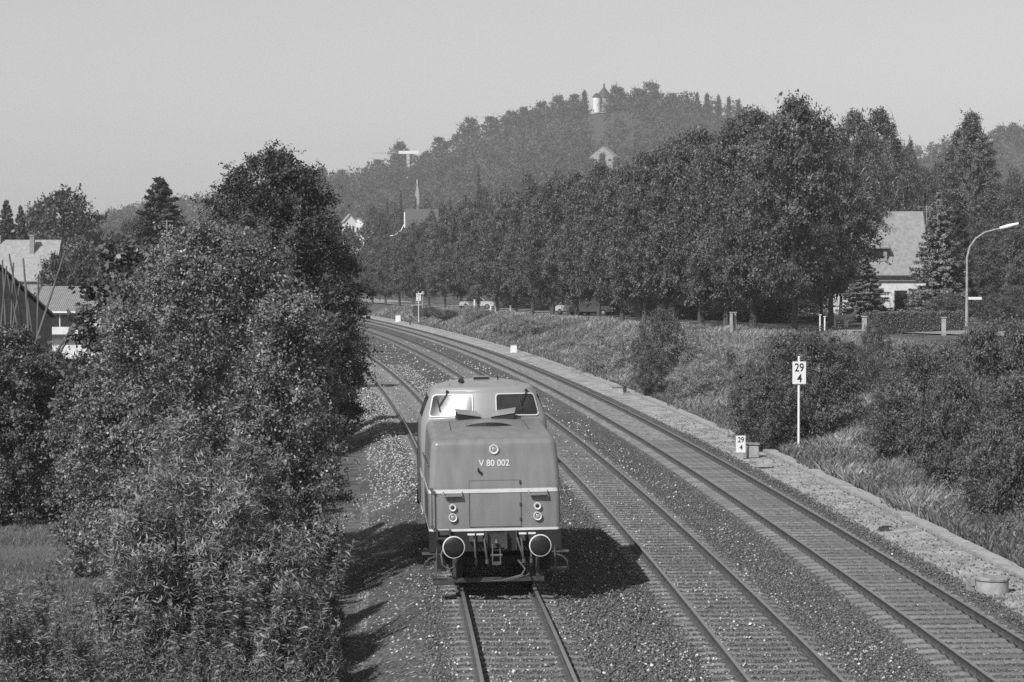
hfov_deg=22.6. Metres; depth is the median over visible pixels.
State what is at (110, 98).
sky
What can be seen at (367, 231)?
distant tree
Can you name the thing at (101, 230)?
distant tree
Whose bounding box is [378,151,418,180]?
tower crane
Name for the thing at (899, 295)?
door
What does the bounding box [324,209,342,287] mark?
distant tree
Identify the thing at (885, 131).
birch tree
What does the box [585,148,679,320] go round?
avenue tree
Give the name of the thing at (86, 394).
bush
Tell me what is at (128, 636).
willow herb
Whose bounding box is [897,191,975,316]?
spruce tree
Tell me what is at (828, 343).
shrub
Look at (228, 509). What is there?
willow shrub
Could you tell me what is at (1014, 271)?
avenue tree
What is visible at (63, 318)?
window
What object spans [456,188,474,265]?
distant tree
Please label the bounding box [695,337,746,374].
shrub
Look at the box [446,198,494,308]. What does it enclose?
avenue tree
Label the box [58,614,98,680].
willow herb
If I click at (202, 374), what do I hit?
bush
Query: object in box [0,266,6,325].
bean pole
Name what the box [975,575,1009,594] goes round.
manhole
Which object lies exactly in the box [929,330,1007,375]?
shrub
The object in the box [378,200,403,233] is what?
distant tree
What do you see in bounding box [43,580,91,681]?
willow herb
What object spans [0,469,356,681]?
meadow grass
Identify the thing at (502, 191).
distant tree
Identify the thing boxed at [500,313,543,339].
shrub
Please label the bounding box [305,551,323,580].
willow herb
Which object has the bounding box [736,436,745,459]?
kilometre stone
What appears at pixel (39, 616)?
willow herb
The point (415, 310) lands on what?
trackside cabinet
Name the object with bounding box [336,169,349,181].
skyline tree
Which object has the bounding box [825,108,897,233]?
birch tree
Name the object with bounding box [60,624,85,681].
willow herb
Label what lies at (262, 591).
willow herb
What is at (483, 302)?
parked car
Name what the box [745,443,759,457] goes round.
concrete box
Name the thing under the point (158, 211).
spruce tree
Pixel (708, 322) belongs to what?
street
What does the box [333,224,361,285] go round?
distant tree
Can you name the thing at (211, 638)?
willow herb
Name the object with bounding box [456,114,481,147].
skyline tree
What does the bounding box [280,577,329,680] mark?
willow herb
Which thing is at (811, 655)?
railway track
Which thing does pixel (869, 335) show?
shrub
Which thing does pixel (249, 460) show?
willow shrub
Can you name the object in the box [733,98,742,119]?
skyline tree
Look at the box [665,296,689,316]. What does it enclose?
shrub
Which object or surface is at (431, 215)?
distant tree
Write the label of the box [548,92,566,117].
skyline tree
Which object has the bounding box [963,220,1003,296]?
avenue tree
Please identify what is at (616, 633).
white stones
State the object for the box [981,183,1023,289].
avenue tree
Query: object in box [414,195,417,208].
distant spruce
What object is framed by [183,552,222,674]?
willow herb
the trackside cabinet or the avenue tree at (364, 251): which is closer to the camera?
the trackside cabinet
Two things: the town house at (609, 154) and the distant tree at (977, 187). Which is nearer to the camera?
the distant tree at (977, 187)
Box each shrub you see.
[45,230,185,530]
[82,485,197,681]
[111,406,247,668]
[163,465,276,675]
[178,418,304,568]
[209,510,338,669]
[244,564,346,681]
[419,306,441,316]
[432,310,459,318]
[459,302,483,321]
[476,309,494,315]
[484,311,517,337]
[491,298,527,307]
[493,297,517,306]
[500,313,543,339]
[513,298,528,307]
[517,298,529,307]
[523,275,550,307]
[524,319,561,331]
[526,297,549,310]
[534,293,564,310]
[546,295,563,309]
[552,337,577,349]
[571,346,611,372]
[573,329,622,355]
[591,290,619,313]
[596,325,653,369]
[597,287,640,314]
[617,297,653,314]
[619,289,678,317]
[629,335,660,359]
[629,347,678,395]
[634,303,686,370]
[647,325,710,364]
[658,357,732,396]
[663,294,739,319]
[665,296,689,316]
[679,294,720,318]
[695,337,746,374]
[706,293,786,321]
[719,368,813,451]
[723,359,767,408]
[724,324,876,437]
[726,328,808,385]
[736,290,841,322]
[794,331,845,357]
[820,342,881,379]
[845,337,986,451]
[854,313,896,394]
[858,395,932,458]
[899,364,1002,489]
[920,291,973,318]
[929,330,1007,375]
[940,310,1023,469]
[941,370,1023,497]
[941,417,1023,516]
[969,292,1019,323]
[998,285,1023,321]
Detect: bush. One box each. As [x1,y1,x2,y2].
[0,322,66,526]
[0,325,21,506]
[0,341,71,499]
[12,368,75,513]
[37,344,128,550]
[37,357,163,579]
[47,201,376,594]
[79,465,195,603]
[120,274,239,479]
[145,447,212,557]
[155,502,252,591]
[214,283,360,593]
[324,344,361,432]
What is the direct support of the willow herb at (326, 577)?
on the footpath soil
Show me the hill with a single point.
(367, 186)
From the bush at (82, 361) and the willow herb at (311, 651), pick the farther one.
the bush at (82, 361)
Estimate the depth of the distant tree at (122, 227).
419.03 m
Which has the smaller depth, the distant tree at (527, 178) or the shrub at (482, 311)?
the shrub at (482, 311)
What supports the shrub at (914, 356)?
on the ground at (28, 550)
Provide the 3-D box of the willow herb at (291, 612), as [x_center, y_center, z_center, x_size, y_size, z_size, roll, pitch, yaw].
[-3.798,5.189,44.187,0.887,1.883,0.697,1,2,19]
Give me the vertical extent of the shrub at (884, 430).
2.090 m
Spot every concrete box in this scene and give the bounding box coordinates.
[612,386,626,393]
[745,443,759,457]
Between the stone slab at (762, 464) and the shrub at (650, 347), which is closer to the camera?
the stone slab at (762, 464)
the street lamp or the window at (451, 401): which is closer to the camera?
the window at (451, 401)
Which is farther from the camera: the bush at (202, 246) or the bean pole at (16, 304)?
the bean pole at (16, 304)
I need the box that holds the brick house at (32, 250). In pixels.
[0,235,67,295]
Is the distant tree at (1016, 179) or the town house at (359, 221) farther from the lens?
the town house at (359, 221)
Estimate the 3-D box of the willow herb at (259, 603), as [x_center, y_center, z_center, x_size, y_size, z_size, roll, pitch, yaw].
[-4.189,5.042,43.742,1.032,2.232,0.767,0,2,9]
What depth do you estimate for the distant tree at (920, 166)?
478.85 m
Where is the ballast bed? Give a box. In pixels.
[248,314,1023,681]
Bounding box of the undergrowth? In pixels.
[0,595,343,681]
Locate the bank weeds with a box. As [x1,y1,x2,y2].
[484,313,1023,546]
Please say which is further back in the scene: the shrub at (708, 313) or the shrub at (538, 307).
the shrub at (538, 307)
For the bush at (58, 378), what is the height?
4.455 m
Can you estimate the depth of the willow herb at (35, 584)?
45.48 m
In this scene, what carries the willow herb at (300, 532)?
on the ground at (28, 550)
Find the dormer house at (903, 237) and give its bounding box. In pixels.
[807,205,926,314]
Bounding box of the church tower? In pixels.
[415,180,419,208]
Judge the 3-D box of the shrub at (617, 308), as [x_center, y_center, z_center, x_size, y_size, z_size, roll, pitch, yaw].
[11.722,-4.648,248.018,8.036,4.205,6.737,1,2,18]
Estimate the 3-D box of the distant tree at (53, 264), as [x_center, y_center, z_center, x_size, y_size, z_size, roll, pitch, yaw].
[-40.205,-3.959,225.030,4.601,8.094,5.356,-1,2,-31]
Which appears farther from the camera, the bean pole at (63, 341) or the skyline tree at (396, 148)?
the skyline tree at (396, 148)
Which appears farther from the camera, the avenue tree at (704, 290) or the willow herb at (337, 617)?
the avenue tree at (704, 290)
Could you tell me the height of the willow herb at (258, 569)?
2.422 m
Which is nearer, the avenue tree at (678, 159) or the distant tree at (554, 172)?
the avenue tree at (678, 159)
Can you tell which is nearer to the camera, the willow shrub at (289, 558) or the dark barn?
the willow shrub at (289, 558)
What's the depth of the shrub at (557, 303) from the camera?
273.17 m
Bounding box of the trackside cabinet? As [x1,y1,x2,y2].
[412,305,422,315]
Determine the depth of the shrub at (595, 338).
174.51 m
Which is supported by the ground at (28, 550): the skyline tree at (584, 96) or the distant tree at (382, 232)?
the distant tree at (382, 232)
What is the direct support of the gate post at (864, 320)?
on the ground at (28, 550)
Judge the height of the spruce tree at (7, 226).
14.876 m
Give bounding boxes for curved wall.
[390,212,405,235]
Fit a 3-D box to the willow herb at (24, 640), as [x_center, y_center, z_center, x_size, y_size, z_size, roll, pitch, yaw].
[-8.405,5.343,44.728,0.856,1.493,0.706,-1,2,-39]
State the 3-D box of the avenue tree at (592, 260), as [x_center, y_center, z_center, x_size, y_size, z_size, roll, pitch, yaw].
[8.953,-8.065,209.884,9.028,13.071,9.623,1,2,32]
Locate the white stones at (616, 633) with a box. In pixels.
[342,341,925,681]
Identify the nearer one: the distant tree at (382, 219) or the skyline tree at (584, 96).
the distant tree at (382, 219)
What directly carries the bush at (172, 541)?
on the ground at (28, 550)
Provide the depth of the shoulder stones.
102.26 m
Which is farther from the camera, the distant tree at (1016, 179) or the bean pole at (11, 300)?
the distant tree at (1016, 179)
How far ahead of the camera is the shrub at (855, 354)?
111.55 m
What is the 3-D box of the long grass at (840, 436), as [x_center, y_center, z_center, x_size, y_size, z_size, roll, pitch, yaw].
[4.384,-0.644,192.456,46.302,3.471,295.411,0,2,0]
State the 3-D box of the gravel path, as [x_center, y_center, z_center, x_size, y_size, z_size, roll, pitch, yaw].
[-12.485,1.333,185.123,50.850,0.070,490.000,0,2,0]
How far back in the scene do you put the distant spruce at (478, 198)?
519.17 m
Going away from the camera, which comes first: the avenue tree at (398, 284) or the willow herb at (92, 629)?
the willow herb at (92, 629)
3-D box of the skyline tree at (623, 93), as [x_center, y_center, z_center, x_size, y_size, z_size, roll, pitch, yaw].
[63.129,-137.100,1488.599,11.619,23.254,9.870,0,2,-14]
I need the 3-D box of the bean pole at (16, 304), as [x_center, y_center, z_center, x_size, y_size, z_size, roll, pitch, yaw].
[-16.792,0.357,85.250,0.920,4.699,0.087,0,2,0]
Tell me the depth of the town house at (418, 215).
470.80 m
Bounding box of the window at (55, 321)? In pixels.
[51,315,58,326]
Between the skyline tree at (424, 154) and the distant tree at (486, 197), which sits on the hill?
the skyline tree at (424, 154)
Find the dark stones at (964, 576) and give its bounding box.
[637,410,1023,616]
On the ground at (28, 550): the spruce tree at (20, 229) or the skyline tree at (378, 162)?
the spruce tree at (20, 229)
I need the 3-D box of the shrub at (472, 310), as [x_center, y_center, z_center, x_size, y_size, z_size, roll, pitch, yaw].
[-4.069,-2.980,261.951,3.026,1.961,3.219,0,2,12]
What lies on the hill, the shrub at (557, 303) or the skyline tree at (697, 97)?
the skyline tree at (697, 97)
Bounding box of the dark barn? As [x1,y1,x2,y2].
[0,264,56,388]
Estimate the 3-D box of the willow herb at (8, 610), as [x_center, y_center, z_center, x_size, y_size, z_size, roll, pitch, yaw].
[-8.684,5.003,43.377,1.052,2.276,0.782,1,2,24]
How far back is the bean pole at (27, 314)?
87.97 m
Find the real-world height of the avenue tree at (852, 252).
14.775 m
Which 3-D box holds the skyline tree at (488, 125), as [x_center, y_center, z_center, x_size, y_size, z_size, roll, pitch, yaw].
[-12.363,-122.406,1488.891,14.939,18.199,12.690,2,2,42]
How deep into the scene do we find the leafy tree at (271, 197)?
100.08 m
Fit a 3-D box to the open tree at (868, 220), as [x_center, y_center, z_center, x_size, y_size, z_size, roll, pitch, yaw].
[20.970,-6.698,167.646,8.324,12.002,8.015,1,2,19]
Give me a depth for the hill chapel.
1476.32 m
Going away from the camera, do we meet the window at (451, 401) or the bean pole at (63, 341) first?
the window at (451, 401)
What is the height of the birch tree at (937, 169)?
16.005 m
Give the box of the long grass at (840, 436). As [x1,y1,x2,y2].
[371,304,1023,567]
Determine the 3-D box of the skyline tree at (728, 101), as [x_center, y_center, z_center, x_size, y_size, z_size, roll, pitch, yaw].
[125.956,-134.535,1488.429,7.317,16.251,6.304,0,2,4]
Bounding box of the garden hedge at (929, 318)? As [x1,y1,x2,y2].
[862,310,964,334]
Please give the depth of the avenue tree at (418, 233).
324.12 m
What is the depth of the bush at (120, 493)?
56.01 m
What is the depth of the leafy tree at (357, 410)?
104.21 m
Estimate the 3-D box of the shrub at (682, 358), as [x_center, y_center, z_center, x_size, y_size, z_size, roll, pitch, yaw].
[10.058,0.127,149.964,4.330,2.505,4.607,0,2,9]
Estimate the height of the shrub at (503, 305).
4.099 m
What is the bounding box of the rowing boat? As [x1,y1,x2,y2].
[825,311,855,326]
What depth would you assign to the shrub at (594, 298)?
252.03 m
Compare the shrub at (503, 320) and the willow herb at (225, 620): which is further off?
the shrub at (503, 320)
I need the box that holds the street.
[359,298,1006,335]
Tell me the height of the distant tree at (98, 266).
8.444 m
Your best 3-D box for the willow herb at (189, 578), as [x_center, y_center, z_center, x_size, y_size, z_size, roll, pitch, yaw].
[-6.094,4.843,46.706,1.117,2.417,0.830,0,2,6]
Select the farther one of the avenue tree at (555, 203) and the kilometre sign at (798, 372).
the avenue tree at (555, 203)
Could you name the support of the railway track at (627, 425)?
on the ballast bed
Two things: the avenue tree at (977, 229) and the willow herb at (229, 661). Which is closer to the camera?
the willow herb at (229, 661)
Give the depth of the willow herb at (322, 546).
48.85 m
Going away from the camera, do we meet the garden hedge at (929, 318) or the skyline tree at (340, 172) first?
the garden hedge at (929, 318)
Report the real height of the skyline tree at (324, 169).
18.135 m
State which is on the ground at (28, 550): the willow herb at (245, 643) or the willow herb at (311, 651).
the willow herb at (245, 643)
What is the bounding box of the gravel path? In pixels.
[363,315,1023,616]
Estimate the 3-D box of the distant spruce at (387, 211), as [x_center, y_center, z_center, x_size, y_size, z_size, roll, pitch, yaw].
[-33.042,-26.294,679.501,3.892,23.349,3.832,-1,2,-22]
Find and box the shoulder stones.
[348,364,434,511]
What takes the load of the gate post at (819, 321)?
on the ground at (28, 550)
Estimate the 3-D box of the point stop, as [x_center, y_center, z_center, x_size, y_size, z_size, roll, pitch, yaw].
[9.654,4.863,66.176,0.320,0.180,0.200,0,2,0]
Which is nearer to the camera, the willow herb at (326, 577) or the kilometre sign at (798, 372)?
the willow herb at (326, 577)
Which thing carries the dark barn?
on the ground at (28, 550)
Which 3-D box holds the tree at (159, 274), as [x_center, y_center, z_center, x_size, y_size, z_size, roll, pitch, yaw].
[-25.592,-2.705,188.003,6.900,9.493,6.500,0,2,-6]
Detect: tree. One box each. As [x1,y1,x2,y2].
[0,199,17,239]
[14,205,29,239]
[16,197,53,239]
[26,183,110,271]
[33,250,76,296]
[61,233,108,277]
[61,259,109,285]
[75,221,106,265]
[84,249,134,285]
[105,227,122,239]
[113,214,155,266]
[115,218,145,261]
[125,176,188,269]
[140,239,195,343]
[163,139,382,447]
[181,260,268,458]
[278,222,382,444]
[321,166,327,185]
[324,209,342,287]
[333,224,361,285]
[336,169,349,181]
[350,219,377,280]
[352,243,387,303]
[363,200,379,224]
[365,231,396,304]
[370,209,394,242]
[371,158,386,176]
[373,225,391,274]
[373,232,414,304]
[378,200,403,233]
[386,221,426,304]
[387,138,411,166]
[396,219,456,305]
[414,211,466,306]
[416,152,432,163]
[418,196,433,208]
[424,210,436,222]
[425,199,477,308]
[427,136,450,159]
[437,200,449,283]
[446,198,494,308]
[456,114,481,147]
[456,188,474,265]
[462,201,521,310]
[471,183,547,311]
[472,184,492,208]
[482,115,501,136]
[492,182,509,242]
[495,179,555,314]
[498,107,518,130]
[506,176,578,314]
[516,105,528,125]
[517,168,538,254]
[529,163,603,315]
[531,99,552,120]
[538,166,563,188]
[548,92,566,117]
[550,158,622,316]
[566,93,581,114]
[575,163,652,320]
[578,90,591,114]
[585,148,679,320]
[587,157,593,173]
[598,150,607,170]
[600,126,711,320]
[610,83,623,111]
[611,155,620,169]
[614,86,627,110]
[625,85,648,109]
[636,80,661,109]
[643,124,750,325]
[659,130,780,325]
[663,92,680,110]
[683,104,829,328]
[693,91,700,110]
[703,92,713,113]
[714,89,866,331]
[714,94,723,115]
[722,96,732,115]
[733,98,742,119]
[775,151,895,328]
[779,120,857,326]
[819,141,871,313]
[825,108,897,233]
[835,260,903,322]
[843,145,877,208]
[852,105,924,215]
[886,149,926,223]
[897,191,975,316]
[900,135,921,205]
[902,165,940,232]
[916,160,930,209]
[920,160,957,232]
[932,108,1008,301]
[936,153,968,228]
[943,201,978,312]
[963,189,1014,280]
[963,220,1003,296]
[965,166,987,226]
[971,257,1005,316]
[972,244,1023,307]
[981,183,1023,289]
[984,178,1013,243]
[990,125,1009,142]
[992,213,1023,306]
[1004,168,1023,211]
[1007,123,1023,139]
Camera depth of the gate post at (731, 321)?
162.95 m
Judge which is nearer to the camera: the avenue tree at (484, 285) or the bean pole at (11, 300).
the bean pole at (11, 300)
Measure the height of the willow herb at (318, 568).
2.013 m
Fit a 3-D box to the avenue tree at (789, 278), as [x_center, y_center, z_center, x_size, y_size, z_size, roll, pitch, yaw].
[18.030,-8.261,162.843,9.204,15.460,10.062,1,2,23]
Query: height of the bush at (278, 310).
7.068 m
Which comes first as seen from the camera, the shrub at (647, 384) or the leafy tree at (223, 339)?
the leafy tree at (223, 339)
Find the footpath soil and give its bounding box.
[317,414,360,681]
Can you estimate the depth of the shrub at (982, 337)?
75.66 m
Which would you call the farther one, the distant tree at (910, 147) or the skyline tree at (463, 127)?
the skyline tree at (463, 127)
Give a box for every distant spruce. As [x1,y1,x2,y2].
[385,198,389,229]
[396,190,403,232]
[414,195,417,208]
[476,166,481,201]
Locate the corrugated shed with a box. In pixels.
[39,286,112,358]
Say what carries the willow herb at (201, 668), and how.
on the ground at (28, 550)
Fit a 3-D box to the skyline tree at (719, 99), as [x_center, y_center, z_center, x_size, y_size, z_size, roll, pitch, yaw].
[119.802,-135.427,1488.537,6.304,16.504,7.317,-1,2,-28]
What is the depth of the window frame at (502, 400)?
56.37 m
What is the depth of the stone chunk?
53.88 m
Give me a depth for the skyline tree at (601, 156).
1117.43 m
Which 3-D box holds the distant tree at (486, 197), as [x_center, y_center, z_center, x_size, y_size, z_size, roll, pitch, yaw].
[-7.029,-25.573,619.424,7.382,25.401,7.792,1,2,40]
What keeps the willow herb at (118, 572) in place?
on the ground at (28, 550)
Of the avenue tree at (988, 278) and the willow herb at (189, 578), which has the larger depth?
the avenue tree at (988, 278)
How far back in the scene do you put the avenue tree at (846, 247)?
173.45 m
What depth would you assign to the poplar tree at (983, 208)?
239.20 m
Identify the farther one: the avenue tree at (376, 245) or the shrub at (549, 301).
the avenue tree at (376, 245)
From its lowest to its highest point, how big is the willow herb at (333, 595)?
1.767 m
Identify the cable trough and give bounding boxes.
[365,315,1023,580]
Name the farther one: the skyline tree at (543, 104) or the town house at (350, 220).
the skyline tree at (543, 104)
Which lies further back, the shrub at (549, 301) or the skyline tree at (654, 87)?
the skyline tree at (654, 87)
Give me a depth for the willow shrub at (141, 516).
45.40 m
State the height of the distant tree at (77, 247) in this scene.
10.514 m
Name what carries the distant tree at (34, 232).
on the ground at (28, 550)
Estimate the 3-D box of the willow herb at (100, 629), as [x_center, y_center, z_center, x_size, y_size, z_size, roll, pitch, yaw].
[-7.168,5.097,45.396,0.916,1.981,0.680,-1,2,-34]
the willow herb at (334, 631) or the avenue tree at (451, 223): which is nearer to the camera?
the willow herb at (334, 631)
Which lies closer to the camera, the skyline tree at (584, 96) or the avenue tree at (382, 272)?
the avenue tree at (382, 272)
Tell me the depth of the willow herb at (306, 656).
43.37 m
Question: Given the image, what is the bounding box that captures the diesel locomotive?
[417,376,568,585]
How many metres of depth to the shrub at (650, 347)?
159.98 m
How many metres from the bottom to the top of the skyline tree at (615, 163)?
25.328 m
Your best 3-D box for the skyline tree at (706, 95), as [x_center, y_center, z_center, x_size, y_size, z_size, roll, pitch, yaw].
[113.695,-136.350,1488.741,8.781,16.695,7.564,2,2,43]
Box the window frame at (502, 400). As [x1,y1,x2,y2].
[495,392,538,414]
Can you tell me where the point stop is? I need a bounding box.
[879,525,891,531]
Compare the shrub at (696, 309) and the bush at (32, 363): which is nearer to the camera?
the bush at (32, 363)
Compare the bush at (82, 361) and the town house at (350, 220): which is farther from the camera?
the town house at (350, 220)
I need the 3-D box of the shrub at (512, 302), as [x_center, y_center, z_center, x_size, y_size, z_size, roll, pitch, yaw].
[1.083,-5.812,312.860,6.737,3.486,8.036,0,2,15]
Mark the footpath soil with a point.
(353, 586)
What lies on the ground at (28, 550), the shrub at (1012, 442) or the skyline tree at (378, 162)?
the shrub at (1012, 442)
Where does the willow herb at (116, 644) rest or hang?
on the ground at (28, 550)
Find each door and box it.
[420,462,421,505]
[894,290,906,311]
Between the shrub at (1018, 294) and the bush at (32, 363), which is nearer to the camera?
the bush at (32, 363)
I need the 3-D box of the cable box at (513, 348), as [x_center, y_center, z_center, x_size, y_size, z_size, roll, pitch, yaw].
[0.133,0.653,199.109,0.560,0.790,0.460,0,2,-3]
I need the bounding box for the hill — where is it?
[16,88,1023,284]
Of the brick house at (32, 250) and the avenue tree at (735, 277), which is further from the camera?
the brick house at (32, 250)
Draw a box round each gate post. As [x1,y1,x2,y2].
[729,312,732,332]
[733,312,736,330]
[819,314,820,332]
[861,316,867,334]
[941,317,946,335]
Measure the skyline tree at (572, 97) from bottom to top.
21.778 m
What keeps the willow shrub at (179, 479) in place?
on the ground at (28, 550)
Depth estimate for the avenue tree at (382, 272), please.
349.54 m
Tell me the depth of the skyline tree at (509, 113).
1487.12 m
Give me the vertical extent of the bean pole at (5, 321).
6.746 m
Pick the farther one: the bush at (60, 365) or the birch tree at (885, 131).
the birch tree at (885, 131)
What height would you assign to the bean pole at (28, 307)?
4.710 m
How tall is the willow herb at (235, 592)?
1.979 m
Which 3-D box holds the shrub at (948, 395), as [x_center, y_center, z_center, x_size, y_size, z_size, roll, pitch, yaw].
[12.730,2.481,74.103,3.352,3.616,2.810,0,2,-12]
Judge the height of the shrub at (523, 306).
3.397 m
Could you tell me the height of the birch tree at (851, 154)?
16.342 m
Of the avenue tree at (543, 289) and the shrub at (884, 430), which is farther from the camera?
the avenue tree at (543, 289)
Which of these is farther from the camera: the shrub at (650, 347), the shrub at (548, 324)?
the shrub at (548, 324)
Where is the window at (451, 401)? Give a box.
[429,394,472,416]
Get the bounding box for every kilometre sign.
[416,292,420,321]
[792,356,805,447]
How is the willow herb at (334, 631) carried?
on the footpath soil
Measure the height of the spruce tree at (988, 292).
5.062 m
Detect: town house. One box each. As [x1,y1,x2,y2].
[341,214,356,249]
[355,217,364,251]
[404,209,438,230]
[589,146,616,169]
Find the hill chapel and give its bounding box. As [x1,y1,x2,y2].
[593,84,611,112]
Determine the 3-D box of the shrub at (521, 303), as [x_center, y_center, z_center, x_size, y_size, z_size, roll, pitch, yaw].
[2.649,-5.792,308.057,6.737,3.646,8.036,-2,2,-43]
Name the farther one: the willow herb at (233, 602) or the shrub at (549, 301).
the shrub at (549, 301)
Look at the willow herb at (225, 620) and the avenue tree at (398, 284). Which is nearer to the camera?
the willow herb at (225, 620)
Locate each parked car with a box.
[459,297,494,308]
[555,300,590,314]
[569,300,615,315]
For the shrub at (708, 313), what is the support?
on the ground at (28, 550)
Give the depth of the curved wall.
467.50 m
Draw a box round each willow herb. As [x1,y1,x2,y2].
[0,577,19,681]
[0,578,27,671]
[1,603,38,678]
[4,607,48,681]
[11,602,41,676]
[15,603,53,681]
[15,608,51,674]
[29,545,65,678]
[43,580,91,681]
[43,622,72,679]
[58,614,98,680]
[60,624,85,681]
[67,629,95,679]
[82,622,116,681]
[85,573,132,672]
[97,540,134,626]
[104,609,130,681]
[117,597,157,681]
[162,544,197,633]
[168,625,201,681]
[178,606,197,662]
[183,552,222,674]
[189,637,213,681]
[194,576,239,675]
[203,611,232,673]
[205,585,243,678]
[214,636,242,681]
[216,590,247,669]
[219,575,265,679]
[226,608,257,681]
[231,582,271,681]
[238,574,292,681]
[240,543,286,676]
[250,557,294,631]
[256,509,290,530]
[266,592,306,665]
[275,529,305,549]
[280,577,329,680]
[284,519,309,545]
[286,627,322,681]
[296,524,323,571]
[299,568,320,628]
[299,570,331,609]
[302,637,336,681]
[303,530,335,579]
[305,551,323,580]
[307,551,329,591]
[310,568,339,641]
[317,610,342,662]
[319,604,344,634]
[320,589,351,657]
[324,539,355,627]
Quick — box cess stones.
[302,502,369,681]
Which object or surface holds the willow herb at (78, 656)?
on the ground at (28, 550)
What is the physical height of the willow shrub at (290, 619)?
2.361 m
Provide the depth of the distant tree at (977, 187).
558.62 m
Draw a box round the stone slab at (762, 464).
[756,461,771,467]
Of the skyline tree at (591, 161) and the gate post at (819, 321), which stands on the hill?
the skyline tree at (591, 161)
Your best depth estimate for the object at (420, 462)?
57.24 m
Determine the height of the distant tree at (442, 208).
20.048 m
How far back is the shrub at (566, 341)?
189.71 m
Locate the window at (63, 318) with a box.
[60,315,72,326]
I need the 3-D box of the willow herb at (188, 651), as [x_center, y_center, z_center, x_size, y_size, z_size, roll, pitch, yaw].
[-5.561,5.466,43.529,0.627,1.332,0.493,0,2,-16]
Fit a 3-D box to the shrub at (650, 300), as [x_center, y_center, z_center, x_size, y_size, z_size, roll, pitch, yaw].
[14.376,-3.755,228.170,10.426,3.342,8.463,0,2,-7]
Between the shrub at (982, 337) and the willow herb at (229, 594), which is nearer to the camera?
the willow herb at (229, 594)
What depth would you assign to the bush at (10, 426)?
76.57 m
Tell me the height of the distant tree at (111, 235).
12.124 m
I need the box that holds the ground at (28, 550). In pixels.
[0,284,1023,681]
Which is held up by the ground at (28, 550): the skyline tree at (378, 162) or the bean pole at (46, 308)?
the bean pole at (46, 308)
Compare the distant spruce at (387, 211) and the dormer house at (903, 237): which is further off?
the distant spruce at (387, 211)
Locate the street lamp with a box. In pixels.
[965,222,1018,325]
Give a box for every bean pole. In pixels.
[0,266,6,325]
[2,260,8,374]
[6,281,20,368]
[7,274,17,324]
[8,254,24,341]
[9,262,13,374]
[22,258,29,330]
[25,281,33,341]
[35,250,65,344]
[36,274,38,344]
[48,319,77,367]
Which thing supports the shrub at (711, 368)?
on the ground at (28, 550)
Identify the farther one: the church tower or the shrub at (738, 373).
the church tower
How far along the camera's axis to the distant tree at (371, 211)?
758.44 m
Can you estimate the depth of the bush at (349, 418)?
111.60 m
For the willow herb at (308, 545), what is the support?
on the footpath soil
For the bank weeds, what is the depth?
91.12 m
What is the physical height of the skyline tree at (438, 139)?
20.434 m
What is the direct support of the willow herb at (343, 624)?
on the footpath soil
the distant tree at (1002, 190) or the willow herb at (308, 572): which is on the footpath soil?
the willow herb at (308, 572)
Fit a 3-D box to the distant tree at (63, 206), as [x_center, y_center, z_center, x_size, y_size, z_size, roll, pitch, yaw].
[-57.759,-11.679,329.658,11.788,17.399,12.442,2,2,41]
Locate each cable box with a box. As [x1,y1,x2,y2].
[395,315,400,321]
[510,344,516,352]
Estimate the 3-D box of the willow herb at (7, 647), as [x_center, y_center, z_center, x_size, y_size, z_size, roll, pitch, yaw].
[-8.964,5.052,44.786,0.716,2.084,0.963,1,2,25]
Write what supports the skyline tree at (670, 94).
on the hill
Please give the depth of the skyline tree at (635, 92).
1485.84 m
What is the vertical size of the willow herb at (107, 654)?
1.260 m
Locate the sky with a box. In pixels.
[0,0,1023,232]
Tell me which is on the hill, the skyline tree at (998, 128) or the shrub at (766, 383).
the skyline tree at (998, 128)
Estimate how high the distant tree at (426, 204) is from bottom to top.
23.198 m
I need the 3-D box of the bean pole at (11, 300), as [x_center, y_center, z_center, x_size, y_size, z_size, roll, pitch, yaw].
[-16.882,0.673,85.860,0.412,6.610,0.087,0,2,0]
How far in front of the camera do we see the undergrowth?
43.55 m
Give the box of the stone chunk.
[966,577,975,591]
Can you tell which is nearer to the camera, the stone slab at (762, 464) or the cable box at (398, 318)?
the stone slab at (762, 464)
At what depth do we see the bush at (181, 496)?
52.54 m
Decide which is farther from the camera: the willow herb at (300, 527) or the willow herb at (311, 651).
the willow herb at (300, 527)
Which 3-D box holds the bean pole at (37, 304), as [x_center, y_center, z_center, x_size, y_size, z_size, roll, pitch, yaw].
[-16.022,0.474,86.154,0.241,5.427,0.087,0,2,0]
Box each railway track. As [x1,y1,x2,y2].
[354,348,595,681]
[355,323,856,681]
[357,317,1023,681]
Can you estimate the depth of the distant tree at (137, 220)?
289.26 m
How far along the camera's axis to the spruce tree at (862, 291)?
191.42 m
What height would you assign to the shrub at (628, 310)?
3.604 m
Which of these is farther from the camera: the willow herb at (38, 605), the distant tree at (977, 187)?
the distant tree at (977, 187)
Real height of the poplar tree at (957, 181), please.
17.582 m
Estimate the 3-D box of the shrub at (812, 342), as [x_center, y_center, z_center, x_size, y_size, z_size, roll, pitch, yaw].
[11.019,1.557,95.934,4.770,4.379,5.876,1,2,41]

